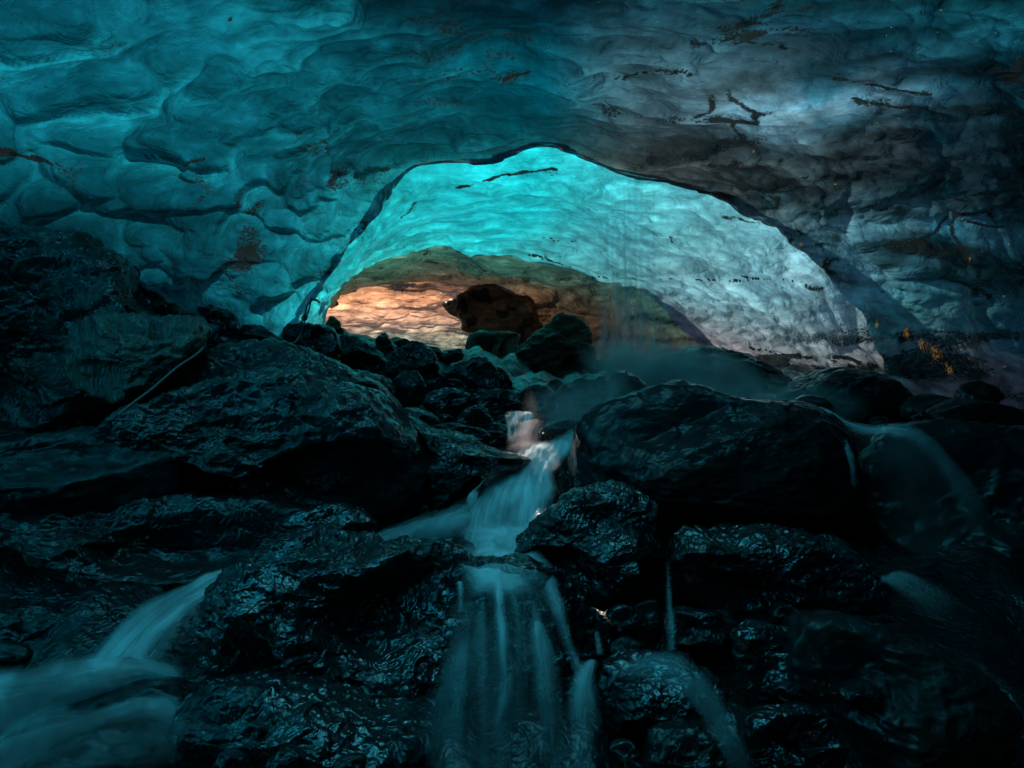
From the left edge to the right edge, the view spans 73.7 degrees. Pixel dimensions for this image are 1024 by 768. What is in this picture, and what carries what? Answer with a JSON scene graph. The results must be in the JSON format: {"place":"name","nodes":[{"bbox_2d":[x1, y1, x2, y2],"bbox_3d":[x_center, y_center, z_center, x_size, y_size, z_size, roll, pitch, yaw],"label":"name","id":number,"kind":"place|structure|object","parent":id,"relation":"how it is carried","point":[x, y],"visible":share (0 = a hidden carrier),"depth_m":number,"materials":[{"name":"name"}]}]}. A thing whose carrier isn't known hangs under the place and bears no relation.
{"place":"outdoors","nodes":[
{"label":"outdoors","id":0,"kind":"place"},
{"bbox_2d":[117,346,204,415],"bbox_3d":[-2.279,-0.038,4.497,0.049,0.462,0.823,0,0,12],"label":"stick","id":1,"kind":"object","parent":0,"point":[156,384],"visible":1,"depth_m":4.45,"materials":[{"name":"wood"}]},
{"bbox_2d":[381,473,492,537],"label":"waterfall","id":2,"kind":"structure","parent":0,"point":[472,497],"depth_m":4.77,"materials":[{"name":"liquid"}]},
{"bbox_2d":[476,527,525,582],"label":"water","id":3,"kind":"structure","parent":0,"point":[491,574],"depth_m":4.10,"materials":[{"name":"teal liquid"}]},
{"bbox_2d":[0,0,1023,408],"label":"ice ceiling","id":4,"kind":"structure","parent":0,"point":[250,162],"depth_m":6.82,"materials":[{"name":"teal ice"}]},
{"bbox_2d":[292,298,320,343],"bbox_3d":[-2.171,-0.646,6.948,0.216,0.595,1.610,0,0,-2],"label":"rope","id":5,"kind":"object","parent":4,"relation":"hanging from","point":[304,317],"visible":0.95,"depth_m":7.19,"materials":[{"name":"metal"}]},
{"bbox_2d":[0,320,1023,767],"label":"ground","id":6,"kind":"structure","parent":0,"point":[962,600],"depth_m":3.87,"materials":[{"name":"black stone"}]},
{"bbox_2d":[0,640,33,678],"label":"boulder","id":7,"kind":"object","parent":6,"relation":"on","point":[16,657],"visible":1,"depth_m":3.46,"materials":[{"name":"stone"}]},
{"bbox_2d":[0,597,69,641],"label":"boulder","id":8,"kind":"object","parent":6,"relation":"on","point":[22,619],"visible":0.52,"depth_m":3.80,"materials":[{"name":"black stone"}]},
{"bbox_2d":[0,706,149,767],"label":"water","id":9,"kind":"structure","parent":6,"relation":"on","point":[139,711],"depth_m":3.01,"materials":[{"name":"teal liquid"}]},
{"bbox_2d":[0,224,161,432],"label":"boulder","id":10,"kind":"object","parent":6,"relation":"on","point":[55,284],"visible":0.64,"depth_m":5.38,"materials":[{"name":"black stone"}]},
{"bbox_2d":[137,282,170,313],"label":"boulder","id":11,"kind":"object","parent":10,"relation":"on","point":[158,301],"visible":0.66,"depth_m":5.86,"materials":[{"name":"black stone"}]},
{"bbox_2d":[161,302,205,320],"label":"boulder","id":12,"kind":"object","parent":10,"relation":"on","point":[175,308],"visible":0.34,"depth_m":6.14,"materials":[{"name":"stone"}]},
{"bbox_2d":[0,662,174,731],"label":"water","id":13,"kind":"structure","parent":6,"relation":"on","point":[53,689],"depth_m":3.14,"materials":[{"name":"teal liquid"}]},
{"bbox_2d":[0,426,190,516],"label":"boulder","id":14,"kind":"object","parent":6,"relation":"on","point":[80,470],"visible":0.78,"depth_m":4.32,"materials":[{"name":"black stone"}]},
{"bbox_2d":[23,676,192,767],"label":"water","id":15,"kind":"structure","parent":6,"relation":"on","point":[97,731],"depth_m":3.06,"materials":[{"name":"teal liquid"}]},
{"bbox_2d":[102,571,221,662],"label":"waterfall","id":16,"kind":"structure","parent":6,"relation":"on","point":[119,648],"depth_m":3.66,"materials":[{"name":"liquid"}]},
{"bbox_2d":[0,483,377,588],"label":"boulder","id":17,"kind":"object","parent":6,"relation":"on","point":[190,535],"visible":0.73,"depth_m":4.33,"materials":[{"name":"black stone"}]},
{"bbox_2d":[198,304,241,348],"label":"boulder","id":18,"kind":"object","parent":6,"relation":"on","point":[227,320],"visible":0.44,"depth_m":6.86,"materials":[{"name":"black stone"}]},
{"bbox_2d":[88,366,430,520],"bbox_3d":[-1.946,0.477,5.008,2.717,1.214,1.361,0,0,0],"label":"boulder","id":19,"kind":"object","parent":6,"relation":"on","point":[306,437],"visible":0.81,"depth_m":4.54,"materials":[{"name":"black stone"}]},
{"bbox_2d":[240,324,282,340],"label":"boulder","id":20,"kind":"object","parent":6,"relation":"on","point":[257,332],"visible":0.48,"depth_m":6.99,"materials":[{"name":"stone"}]},
{"bbox_2d":[148,338,401,406],"bbox_3d":[-1.920,0.098,5.683,1.981,0.943,1.189,0,0,21],"label":"boulder","id":21,"kind":"object","parent":6,"relation":"on","point":[225,359],"visible":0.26,"depth_m":5.36,"materials":[{"name":"black stone"}]},
{"bbox_2d":[62,310,211,404],"bbox_3d":[-2.869,-0.197,5.233,1.108,0.719,0.611,0,0,0],"label":"boulder","id":22,"kind":"object","parent":21,"relation":"on","point":[119,358],"visible":0.94,"depth_m":5.11,"materials":[{"name":"grey stone"}]},
{"bbox_2d":[166,667,443,767],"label":"boulder","id":23,"kind":"object","parent":6,"relation":"on","point":[321,723],"visible":0.76,"depth_m":2.99,"materials":[{"name":"black stone"}]},
{"bbox_2d":[209,681,227,690],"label":"stone","id":24,"kind":"object","parent":23,"relation":"on","point":[216,686],"visible":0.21,"depth_m":3.19,"materials":[{"name":"black stone"}]},
{"bbox_2d":[212,748,250,767],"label":"stone","id":25,"kind":"object","parent":23,"relation":"on","point":[232,758],"visible":1,"depth_m":2.78,"materials":[{"name":"black stone"}]},
{"bbox_2d":[239,719,267,744],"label":"stone","id":26,"kind":"object","parent":23,"relation":"on","point":[255,730],"visible":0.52,"depth_m":2.93,"materials":[{"name":"black stone"}]},
{"bbox_2d":[265,744,305,767],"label":"stone","id":27,"kind":"object","parent":23,"relation":"on","point":[289,756],"visible":1,"depth_m":2.68,"materials":[{"name":"black stone"}]},
{"bbox_2d":[332,752,366,767],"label":"stone","id":28,"kind":"object","parent":23,"relation":"on","point":[354,760],"visible":1,"depth_m":2.69,"materials":[{"name":"black stone"}]},
{"bbox_2d":[381,721,407,732],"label":"stone","id":29,"kind":"object","parent":23,"relation":"on","point":[397,726],"visible":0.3,"depth_m":3.00,"materials":[{"name":"black stone"}]},
{"bbox_2d":[281,322,342,360],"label":"boulder","id":30,"kind":"object","parent":6,"relation":"on","point":[324,339],"visible":0.68,"depth_m":7.34,"materials":[{"name":"grey stone"}]},
{"bbox_2d":[325,316,343,334],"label":"boulder","id":31,"kind":"object","parent":6,"relation":"on","point":[333,322],"visible":0.47,"depth_m":9.47,"materials":[{"name":"black stone"}]},
{"bbox_2d":[193,522,482,712],"bbox_3d":[-0.917,1.337,3.779,1.618,1.151,1.166,0,0,0],"label":"boulder","id":32,"kind":"object","parent":6,"relation":"on","point":[329,602],"visible":0.75,"depth_m":3.48,"materials":[{"name":"black stone"}]},
{"bbox_2d":[274,501,378,532],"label":"boulder","id":33,"kind":"object","parent":32,"relation":"on","point":[344,516],"visible":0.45,"depth_m":4.19,"materials":[{"name":"black stone"}]},
{"bbox_2d":[338,334,387,373],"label":"boulder","id":34,"kind":"object","parent":6,"relation":"on","point":[357,348],"visible":0.48,"depth_m":7.88,"materials":[{"name":"grey stone"}]},
{"bbox_2d":[352,369,394,396],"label":"boulder","id":35,"kind":"object","parent":6,"relation":"on","point":[385,382],"visible":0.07,"depth_m":6.94,"materials":[{"name":"grey stone"}]},
{"bbox_2d":[375,333,395,351],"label":"boulder","id":36,"kind":"object","parent":6,"relation":"on","point":[383,341],"visible":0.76,"depth_m":8.35,"materials":[{"name":"grey stone"}]},
{"bbox_2d":[394,338,408,347],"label":"stone","id":37,"kind":"object","parent":6,"relation":"on","point":[401,342],"visible":0.84,"depth_m":8.94,"materials":[{"name":"grey stone"}]},
{"bbox_2d":[394,370,426,407],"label":"boulder","id":38,"kind":"object","parent":6,"relation":"on","point":[410,389],"visible":0.98,"depth_m":6.84,"materials":[{"name":"black stone"}]},
{"bbox_2d":[385,341,439,389],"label":"boulder","id":39,"kind":"object","parent":6,"relation":"on","point":[420,358],"visible":0.74,"depth_m":7.54,"materials":[{"name":"black stone"}]},
{"bbox_2d":[325,256,512,350],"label":"ice wall","id":40,"kind":"structure","parent":6,"relation":"on","point":[413,311],"depth_m":22.23,"materials":[{"name":"beige ice"}]},
{"bbox_2d":[403,407,440,426],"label":"boulder","id":41,"kind":"object","parent":6,"relation":"on","point":[431,419],"visible":0.26,"depth_m":6.03,"materials":[{"name":"black stone"}]},
{"bbox_2d":[383,514,468,540],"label":"water","id":42,"kind":"structure","parent":6,"relation":"on","point":[433,529],"depth_m":4.69,"materials":[{"name":"teal liquid"}]},
{"bbox_2d":[428,346,441,357],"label":"stone","id":43,"kind":"object","parent":6,"relation":"on","point":[437,351],"visible":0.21,"depth_m":8.26,"materials":[{"name":"grey stone"}]},
{"bbox_2d":[437,352,452,363],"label":"stone","id":44,"kind":"object","parent":6,"relation":"on","point":[444,357],"visible":0.66,"depth_m":8.55,"materials":[{"name":"grey stone"}]},
{"bbox_2d":[438,414,454,422],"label":"stone","id":45,"kind":"object","parent":6,"relation":"on","point":[445,418],"visible":0.89,"depth_m":6.27,"materials":[{"name":"black stone"}]},
{"bbox_2d":[423,387,471,415],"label":"boulder","id":46,"kind":"object","parent":6,"relation":"on","point":[448,401],"visible":0.96,"depth_m":6.55,"materials":[{"name":"black stone"}]},
{"bbox_2d":[447,348,463,358],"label":"stone","id":47,"kind":"object","parent":6,"relation":"on","point":[456,354],"visible":1,"depth_m":8.26,"materials":[{"name":"grey stone"}]},
{"bbox_2d":[452,358,462,362],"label":"stone","id":48,"kind":"object","parent":6,"relation":"on","point":[455,360],"visible":0.38,"depth_m":8.56,"materials":[{"name":"grey stone"}]},
{"bbox_2d":[436,356,498,403],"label":"boulder","id":49,"kind":"object","parent":6,"relation":"on","point":[475,377],"visible":0.87,"depth_m":7.09,"materials":[{"name":"black stone"}]},
{"bbox_2d":[408,416,530,516],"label":"boulder","id":50,"kind":"object","parent":6,"relation":"on","point":[459,460],"visible":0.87,"depth_m":4.99,"materials":[{"name":"black stone"}]},
{"bbox_2d":[433,422,491,443],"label":"boulder","id":51,"kind":"object","parent":50,"relation":"on","point":[481,435],"visible":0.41,"depth_m":5.77,"materials":[{"name":"black stone"}]},
{"bbox_2d":[456,405,508,447],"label":"boulder","id":52,"kind":"object","parent":6,"relation":"on","point":[476,416],"visible":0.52,"depth_m":6.06,"materials":[{"name":"black stone"}]},
{"bbox_2d":[442,284,541,345],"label":"boulder","id":53,"kind":"object","parent":6,"relation":"on","point":[476,308],"visible":0.74,"depth_m":18.48,"materials":[{"name":"black stone"}]},
{"bbox_2d":[465,330,520,357],"bbox_3d":[-0.344,-0.441,11.034,0.970,0.905,0.698,0,0,0],"label":"rock block","id":54,"kind":"object","parent":6,"relation":"on","point":[500,344],"visible":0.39,"depth_m":10.94,"materials":[{"name":"grey stone"}]},
{"bbox_2d":[496,580,502,644],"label":"waterfall","id":55,"kind":"structure","parent":6,"relation":"on","point":[498,588],"depth_m":3.25,"materials":[{"name":"liquid"}]},
{"bbox_2d":[475,388,526,417],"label":"boulder","id":56,"kind":"object","parent":6,"relation":"on","point":[496,402],"visible":0.9,"depth_m":6.66,"materials":[{"name":"black stone"}]},
{"bbox_2d":[497,414,509,423],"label":"stone","id":57,"kind":"object","parent":6,"relation":"on","point":[503,418],"visible":1,"depth_m":6.47,"materials":[{"name":"black stone"}]},
{"bbox_2d":[495,366,512,388],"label":"boulder","id":58,"kind":"object","parent":6,"relation":"on","point":[505,381],"visible":0.61,"depth_m":7.77,"materials":[{"name":"black stone"}]},
{"bbox_2d":[328,245,699,371],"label":"ice arch","id":59,"kind":"structure","parent":6,"relation":"on","point":[600,309],"depth_m":16.70,"materials":[{"name":"brown ice"}]},
{"bbox_2d":[470,441,569,548],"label":"waterfall","id":60,"kind":"structure","parent":6,"relation":"on","point":[524,494],"depth_m":4.99,"materials":[{"name":"liquid"}]},
{"bbox_2d":[431,552,611,701],"bbox_3d":[0.025,1.603,3.671,1.020,1.410,0.622,0,0,0],"label":"boulder","id":61,"kind":"object","parent":6,"relation":"on","point":[557,633],"visible":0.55,"depth_m":3.49,"materials":[{"name":"teal liquid"}]},
{"bbox_2d":[521,415,535,422],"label":"stone","id":62,"kind":"object","parent":6,"relation":"on","point":[533,418],"visible":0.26,"depth_m":6.38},
{"bbox_2d":[520,384,556,418],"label":"boulder","id":63,"kind":"object","parent":6,"relation":"on","point":[539,400],"visible":0.82,"depth_m":6.76,"materials":[{"name":"stone"}]},
{"bbox_2d":[538,414,549,423],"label":"stone","id":64,"kind":"object","parent":6,"relation":"on","point":[543,418],"visible":0.96,"depth_m":6.48,"materials":[{"name":"stone"}]},
{"bbox_2d":[546,379,563,391],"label":"boulder","id":65,"kind":"object","parent":6,"relation":"on","point":[554,385],"visible":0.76,"depth_m":7.38,"materials":[{"name":"black stone"}]},
{"bbox_2d":[535,418,575,462],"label":"boulder","id":66,"kind":"object","parent":6,"relation":"on","point":[555,432],"visible":0.52,"depth_m":5.84,"materials":[{"name":"black stone"}]},
{"bbox_2d":[515,312,596,378],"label":"boulder","id":67,"kind":"object","parent":6,"relation":"on","point":[561,345],"visible":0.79,"depth_m":9.85,"materials":[{"name":"grey stone"}]},
{"bbox_2d":[581,661,593,681],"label":"waterfall","id":68,"kind":"structure","parent":6,"relation":"on","point":[589,664],"depth_m":3.02,"materials":[{"name":"liquid"}]},
{"bbox_2d":[514,479,665,611],"bbox_3d":[0.451,0.963,4.166,0.922,0.769,0.816,0,0,26],"label":"boulder","id":69,"kind":"object","parent":6,"relation":"on","point":[599,542],"visible":0.94,"depth_m":3.91,"materials":[{"name":"black stone"}]},
{"bbox_2d":[299,147,883,370],"bbox_3d":[1.050,-0.816,11.360,11.516,5.817,7.432,0,0,0],"label":"ice vault","id":70,"kind":"object","parent":6,"relation":"on","point":[705,270],"visible":0.48,"depth_m":11.40,"materials":[{"name":"teal ice"}]},
{"bbox_2d":[556,370,647,420],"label":"boulder","id":71,"kind":"object","parent":6,"relation":"on","point":[578,397],"visible":0.56,"depth_m":6.41,"materials":[{"name":"stone"}]},
{"bbox_2d":[635,599,663,645],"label":"boulder","id":72,"kind":"object","parent":6,"relation":"on","point":[651,610],"visible":0.52,"depth_m":3.67,"materials":[{"name":"black stone"}]},
{"bbox_2d":[641,717,749,767],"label":"boulder","id":73,"kind":"object","parent":6,"relation":"on","point":[681,742],"visible":0.99,"depth_m":2.84,"materials":[{"name":"black stone"}]},
{"bbox_2d":[610,738,638,761],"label":"stone","id":74,"kind":"object","parent":73,"relation":"on","point":[623,749],"visible":1,"depth_m":2.88,"materials":[{"name":"black stone"}]},
{"bbox_2d":[596,648,729,742],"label":"boulder","id":75,"kind":"object","parent":73,"relation":"on","point":[640,692],"visible":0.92,"depth_m":3.10,"materials":[{"name":"black stone"}]},
{"bbox_2d":[609,635,647,655],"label":"boulder","id":76,"kind":"object","parent":75,"relation":"on","point":[622,642],"visible":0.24,"depth_m":3.38,"materials":[{"name":"black stone"}]},
{"bbox_2d":[606,604,652,637],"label":"boulder","id":77,"kind":"object","parent":76,"relation":"on","point":[629,620],"visible":0.98,"depth_m":3.48,"materials":[{"name":"black stone"}]},
{"bbox_2d":[664,606,737,656],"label":"boulder","id":78,"kind":"object","parent":6,"relation":"on","point":[690,631],"visible":0.98,"depth_m":3.66,"materials":[{"name":"black stone"}]},
{"bbox_2d":[636,345,792,396],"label":"boulder","id":79,"kind":"object","parent":6,"relation":"on","point":[730,372],"visible":0.59,"depth_m":7.74,"materials":[{"name":"stone"}]},
{"bbox_2d":[567,379,865,535],"bbox_3d":[1.460,0.562,4.923,2.099,1.191,1.232,0,0,0],"label":"boulder","id":80,"kind":"object","parent":6,"relation":"on","point":[681,452],"visible":0.89,"depth_m":4.48,"materials":[{"name":"black stone"}]},
{"bbox_2d":[730,618,788,695],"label":"boulder","id":81,"kind":"object","parent":6,"relation":"on","point":[759,655],"visible":0.66,"depth_m":3.36,"materials":[{"name":"black stone"}]},
{"bbox_2d":[663,522,891,615],"bbox_3d":[1.525,1.096,4.032,1.271,0.561,0.680,0,0,0],"label":"boulder","id":82,"kind":"object","parent":6,"relation":"on","point":[760,568],"visible":0.94,"depth_m":3.83,"materials":[{"name":"black stone"}]},
{"bbox_2d":[770,602,798,624],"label":"stone","id":83,"kind":"object","parent":6,"relation":"on","point":[779,611],"visible":0.51,"depth_m":3.69,"materials":[{"name":"black stone"}]},
{"bbox_2d":[736,702,849,767],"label":"boulder","id":84,"kind":"object","parent":6,"relation":"on","point":[794,735],"visible":1,"depth_m":2.88,"materials":[{"name":"black stone"}]},
{"bbox_2d":[772,681,802,702],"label":"stone","id":85,"kind":"object","parent":84,"relation":"on","point":[788,691],"visible":0.91,"depth_m":3.08,"materials":[{"name":"black stone"}]},
{"bbox_2d":[774,367,848,400],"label":"boulder","id":86,"kind":"object","parent":6,"relation":"on","point":[792,390],"visible":0.23,"depth_m":7.27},
{"bbox_2d":[791,395,832,412],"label":"boulder","id":87,"kind":"object","parent":6,"relation":"on","point":[823,403],"visible":0.41,"depth_m":5.84,"materials":[{"name":"black stone"}]},
{"bbox_2d":[804,368,912,424],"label":"boulder","id":88,"kind":"object","parent":6,"relation":"on","point":[857,396],"visible":0.78,"depth_m":6.36,"materials":[{"name":"black stone"}]},
{"bbox_2d":[869,416,888,427],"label":"stone","id":89,"kind":"object","parent":6,"relation":"on","point":[877,422],"visible":0.98,"depth_m":5.98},
{"bbox_2d":[777,608,1023,767],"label":"boulder","id":90,"kind":"object","parent":6,"relation":"on","point":[940,708],"visible":0.88,"depth_m":3.06,"materials":[{"name":"black stone"}]},
{"bbox_2d":[838,677,882,710],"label":"stone","id":91,"kind":"object","parent":90,"relation":"on","point":[860,693],"visible":1,"depth_m":3.06,"materials":[{"name":"black stone"}]},
{"bbox_2d":[897,394,951,422],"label":"boulder","id":92,"kind":"object","parent":6,"relation":"on","point":[908,407],"visible":0.43,"depth_m":6.23,"materials":[{"name":"black stone"}]},
{"bbox_2d":[853,419,1023,563],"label":"boulder","id":93,"kind":"object","parent":6,"relation":"on","point":[933,486],"visible":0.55,"depth_m":4.78,"materials":[{"name":"black stone"}]},
{"bbox_2d":[923,398,1023,425],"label":"boulder","id":94,"kind":"object","parent":6,"relation":"on","point":[986,411],"visible":0.44,"depth_m":5.53,"materials":[{"name":"black stone"}]},
{"bbox_2d":[910,411,923,421],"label":"stone","id":95,"kind":"object","parent":94,"relation":"on","point":[919,416],"visible":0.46,"depth_m":5.89,"materials":[{"name":"black stone"}]},
{"bbox_2d":[953,380,1004,402],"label":"boulder","id":96,"kind":"object","parent":6,"relation":"on","point":[979,390],"visible":0.59,"depth_m":6.52,"materials":[{"name":"black stone"}]},
{"bbox_2d":[524,412,530,423],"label":"waterfall","id":97,"kind":"structure","parent":0,"point":[527,416],"depth_m":6.01,"materials":[{"name":"liquid"}]},
{"bbox_2d":[519,422,537,456],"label":"water","id":98,"kind":"structure","parent":0,"point":[526,443],"depth_m":5.53,"materials":[{"name":"white liquid"}]},
{"bbox_2d":[491,435,572,479],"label":"water","id":99,"kind":"structure","parent":0,"point":[559,460],"depth_m":5.46,"materials":[{"name":"liquid"}]},
{"bbox_2d":[622,257,625,344],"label":"waterfall","id":100,"kind":"structure","parent":0,"point":[623,339],"depth_m":8.73,"materials":[{"name":"liquid"}]},
{"bbox_2d":[627,284,631,342],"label":"waterfall","id":101,"kind":"structure","parent":0,"point":[630,287],"depth_m":8.72,"materials":[{"name":"liquid"}]}
]}

